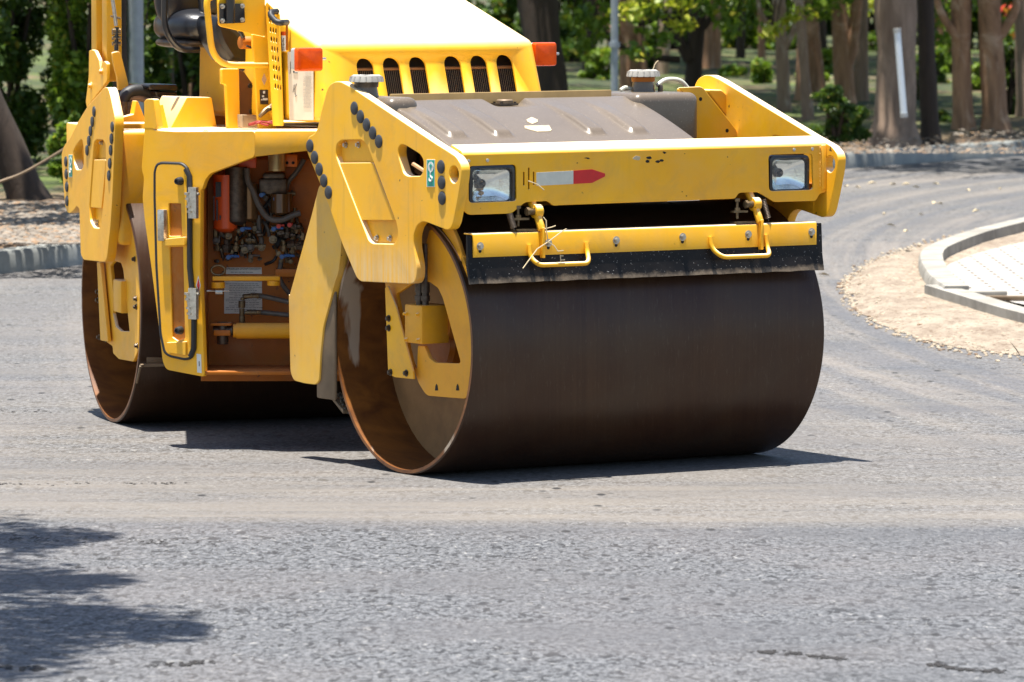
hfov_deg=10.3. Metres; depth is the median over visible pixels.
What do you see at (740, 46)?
tree
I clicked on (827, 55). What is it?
shrub
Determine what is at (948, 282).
island kerb
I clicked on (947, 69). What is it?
shrub
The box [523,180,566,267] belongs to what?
dry stalk
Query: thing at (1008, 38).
shrub
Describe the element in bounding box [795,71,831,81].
shrub
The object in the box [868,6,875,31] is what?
shrub
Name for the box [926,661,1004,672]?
tar crumbs
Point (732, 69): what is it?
shrub
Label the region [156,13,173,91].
tree
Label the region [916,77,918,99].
shrub
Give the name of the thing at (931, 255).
island kerb
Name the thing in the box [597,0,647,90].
tree
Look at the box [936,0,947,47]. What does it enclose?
tree
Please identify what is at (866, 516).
road
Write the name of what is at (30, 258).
kerb
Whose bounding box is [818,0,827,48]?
tree
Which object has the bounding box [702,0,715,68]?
tree
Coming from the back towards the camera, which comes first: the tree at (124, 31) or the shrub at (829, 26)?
the shrub at (829, 26)
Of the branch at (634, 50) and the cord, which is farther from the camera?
the branch at (634, 50)
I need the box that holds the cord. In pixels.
[248,120,272,125]
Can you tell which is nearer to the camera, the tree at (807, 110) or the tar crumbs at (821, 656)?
the tar crumbs at (821, 656)
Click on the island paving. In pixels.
(1001, 268)
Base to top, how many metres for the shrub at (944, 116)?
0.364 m
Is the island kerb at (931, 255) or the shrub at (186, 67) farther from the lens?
the shrub at (186, 67)
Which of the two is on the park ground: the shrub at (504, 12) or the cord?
the shrub at (504, 12)
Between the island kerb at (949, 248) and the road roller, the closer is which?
the road roller
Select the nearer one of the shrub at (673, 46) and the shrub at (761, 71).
the shrub at (761, 71)
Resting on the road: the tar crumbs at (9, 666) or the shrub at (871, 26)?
the tar crumbs at (9, 666)
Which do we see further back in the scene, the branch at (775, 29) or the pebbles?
the branch at (775, 29)
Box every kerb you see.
[0,140,1023,273]
[918,250,943,269]
[919,260,952,284]
[923,240,960,259]
[924,285,1023,322]
[928,275,968,289]
[943,229,994,250]
[976,219,1023,238]
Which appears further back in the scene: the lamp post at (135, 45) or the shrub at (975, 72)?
the shrub at (975, 72)
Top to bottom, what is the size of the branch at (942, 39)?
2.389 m
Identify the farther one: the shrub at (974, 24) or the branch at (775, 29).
the shrub at (974, 24)
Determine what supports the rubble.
on the park ground
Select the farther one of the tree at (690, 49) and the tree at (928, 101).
the tree at (690, 49)
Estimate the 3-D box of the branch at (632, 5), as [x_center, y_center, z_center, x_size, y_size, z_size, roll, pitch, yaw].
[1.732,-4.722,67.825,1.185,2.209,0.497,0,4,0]
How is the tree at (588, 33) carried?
on the park ground
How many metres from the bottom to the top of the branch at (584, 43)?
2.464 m
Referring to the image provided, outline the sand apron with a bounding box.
[846,232,1023,355]
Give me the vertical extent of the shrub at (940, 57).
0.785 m
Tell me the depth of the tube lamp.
60.96 m
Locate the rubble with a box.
[0,200,79,244]
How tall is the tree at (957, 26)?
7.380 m
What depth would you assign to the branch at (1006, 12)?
77.84 m
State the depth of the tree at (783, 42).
72.33 m
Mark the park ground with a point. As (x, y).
(762, 92)
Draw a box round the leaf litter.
[828,128,1023,152]
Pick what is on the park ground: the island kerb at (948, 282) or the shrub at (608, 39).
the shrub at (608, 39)
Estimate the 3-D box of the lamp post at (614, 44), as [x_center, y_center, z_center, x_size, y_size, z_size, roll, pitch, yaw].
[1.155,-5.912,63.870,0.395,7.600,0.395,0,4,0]
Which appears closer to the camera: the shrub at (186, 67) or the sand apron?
the sand apron
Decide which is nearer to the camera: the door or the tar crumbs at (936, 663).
the tar crumbs at (936, 663)
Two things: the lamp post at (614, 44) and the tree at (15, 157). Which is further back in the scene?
the lamp post at (614, 44)
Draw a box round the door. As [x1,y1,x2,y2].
[156,164,199,357]
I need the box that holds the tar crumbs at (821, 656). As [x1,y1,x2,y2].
[757,649,848,659]
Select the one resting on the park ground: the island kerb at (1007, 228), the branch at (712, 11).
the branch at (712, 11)
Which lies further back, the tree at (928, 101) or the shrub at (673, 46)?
the shrub at (673, 46)
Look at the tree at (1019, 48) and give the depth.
71.30 m
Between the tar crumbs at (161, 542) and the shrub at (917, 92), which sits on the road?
the tar crumbs at (161, 542)
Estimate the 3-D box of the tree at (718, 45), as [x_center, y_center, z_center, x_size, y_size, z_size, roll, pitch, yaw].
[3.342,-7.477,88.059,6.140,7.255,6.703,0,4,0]
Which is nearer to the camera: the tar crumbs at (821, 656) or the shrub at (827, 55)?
the tar crumbs at (821, 656)
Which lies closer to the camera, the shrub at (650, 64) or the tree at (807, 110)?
the tree at (807, 110)
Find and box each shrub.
[0,0,58,161]
[43,0,147,121]
[46,110,80,182]
[127,0,174,90]
[146,0,199,96]
[466,0,487,12]
[485,0,518,31]
[511,0,599,43]
[562,37,583,62]
[577,46,618,79]
[595,0,619,46]
[643,0,688,49]
[646,46,656,67]
[717,63,748,76]
[721,0,796,50]
[749,56,774,83]
[790,7,831,34]
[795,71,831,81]
[808,82,871,148]
[821,47,832,73]
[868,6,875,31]
[868,30,876,50]
[916,47,951,83]
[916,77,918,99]
[936,37,971,73]
[938,108,951,122]
[971,0,1012,48]
[971,61,980,90]
[1001,0,1008,21]
[1002,21,1014,58]
[1003,37,1015,114]
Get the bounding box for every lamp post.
[128,0,143,114]
[609,0,619,90]
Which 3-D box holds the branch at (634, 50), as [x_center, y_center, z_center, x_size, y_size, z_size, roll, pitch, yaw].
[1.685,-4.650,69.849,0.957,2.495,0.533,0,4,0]
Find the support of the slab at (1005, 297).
on the island paving
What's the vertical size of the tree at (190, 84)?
7.587 m
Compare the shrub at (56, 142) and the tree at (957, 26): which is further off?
the tree at (957, 26)
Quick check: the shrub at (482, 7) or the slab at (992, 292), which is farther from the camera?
the shrub at (482, 7)
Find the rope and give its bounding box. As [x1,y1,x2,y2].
[0,148,62,182]
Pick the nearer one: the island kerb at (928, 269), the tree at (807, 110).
the island kerb at (928, 269)
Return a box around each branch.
[559,0,620,63]
[608,0,698,35]
[610,0,680,62]
[688,0,853,39]
[756,0,818,43]
[846,0,935,16]
[916,0,977,46]
[935,0,1014,38]
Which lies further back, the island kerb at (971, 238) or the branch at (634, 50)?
the branch at (634, 50)
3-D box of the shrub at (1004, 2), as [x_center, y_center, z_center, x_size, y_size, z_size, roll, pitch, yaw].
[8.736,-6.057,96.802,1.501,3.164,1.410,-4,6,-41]
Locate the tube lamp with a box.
[893,28,907,117]
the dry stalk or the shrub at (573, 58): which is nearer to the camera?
the dry stalk
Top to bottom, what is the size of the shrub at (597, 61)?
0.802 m
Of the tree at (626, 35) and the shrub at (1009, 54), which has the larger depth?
the tree at (626, 35)
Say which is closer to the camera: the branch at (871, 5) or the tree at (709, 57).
the branch at (871, 5)
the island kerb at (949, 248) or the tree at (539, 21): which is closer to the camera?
the island kerb at (949, 248)
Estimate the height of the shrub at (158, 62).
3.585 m
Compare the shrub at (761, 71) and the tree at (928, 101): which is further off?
the shrub at (761, 71)
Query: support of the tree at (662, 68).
on the park ground
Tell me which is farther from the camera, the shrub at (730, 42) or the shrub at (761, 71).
the shrub at (730, 42)
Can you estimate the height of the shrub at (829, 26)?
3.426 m
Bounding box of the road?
[0,156,1023,681]
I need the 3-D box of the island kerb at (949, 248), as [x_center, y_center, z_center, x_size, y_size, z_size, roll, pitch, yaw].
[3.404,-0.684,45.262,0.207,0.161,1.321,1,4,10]
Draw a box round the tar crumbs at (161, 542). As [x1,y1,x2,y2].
[9,535,218,545]
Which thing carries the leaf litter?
on the park ground
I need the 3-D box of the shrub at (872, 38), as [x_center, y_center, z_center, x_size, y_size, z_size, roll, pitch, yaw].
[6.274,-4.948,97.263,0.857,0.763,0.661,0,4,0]
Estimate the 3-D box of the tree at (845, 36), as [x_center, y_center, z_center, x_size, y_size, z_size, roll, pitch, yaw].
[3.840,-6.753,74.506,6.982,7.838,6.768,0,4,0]
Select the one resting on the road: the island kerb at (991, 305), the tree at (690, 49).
the island kerb at (991, 305)
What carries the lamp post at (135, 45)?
on the park ground
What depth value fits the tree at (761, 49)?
90.02 m
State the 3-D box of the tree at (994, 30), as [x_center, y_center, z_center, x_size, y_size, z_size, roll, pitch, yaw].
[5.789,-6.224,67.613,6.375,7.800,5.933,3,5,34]
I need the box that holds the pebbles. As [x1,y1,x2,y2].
[836,224,1023,364]
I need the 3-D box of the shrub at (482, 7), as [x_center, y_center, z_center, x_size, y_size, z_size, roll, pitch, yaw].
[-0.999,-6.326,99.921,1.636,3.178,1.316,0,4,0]
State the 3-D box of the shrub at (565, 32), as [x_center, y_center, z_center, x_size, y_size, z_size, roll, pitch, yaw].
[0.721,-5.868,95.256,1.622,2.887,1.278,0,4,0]
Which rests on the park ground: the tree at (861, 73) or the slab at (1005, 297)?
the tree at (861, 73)
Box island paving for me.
[947,242,1023,303]
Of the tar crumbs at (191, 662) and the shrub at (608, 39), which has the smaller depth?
the tar crumbs at (191, 662)
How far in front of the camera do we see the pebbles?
40.32 m
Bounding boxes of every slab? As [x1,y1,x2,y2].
[957,289,1006,295]
[987,295,1023,299]
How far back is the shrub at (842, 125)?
62.73 m
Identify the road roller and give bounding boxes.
[62,0,845,473]
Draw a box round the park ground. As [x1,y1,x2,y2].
[0,0,1023,247]
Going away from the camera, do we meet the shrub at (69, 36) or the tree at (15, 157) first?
the tree at (15, 157)
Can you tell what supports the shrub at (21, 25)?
on the park ground
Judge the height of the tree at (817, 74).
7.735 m
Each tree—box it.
[0,90,52,200]
[113,0,127,115]
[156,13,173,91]
[181,78,191,95]
[518,0,567,90]
[582,0,595,69]
[592,0,718,86]
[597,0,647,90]
[654,0,671,74]
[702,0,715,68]
[715,6,720,68]
[736,0,745,57]
[756,0,795,111]
[757,0,765,60]
[793,0,825,100]
[794,0,814,119]
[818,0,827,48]
[831,0,861,103]
[854,0,869,100]
[864,0,922,147]
[917,0,942,144]
[934,0,976,130]
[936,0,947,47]
[978,0,1021,132]
[1013,0,1023,116]
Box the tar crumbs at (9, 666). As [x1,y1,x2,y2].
[0,664,46,670]
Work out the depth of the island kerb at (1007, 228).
48.21 m
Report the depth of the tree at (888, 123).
63.86 m
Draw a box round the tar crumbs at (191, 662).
[147,660,214,666]

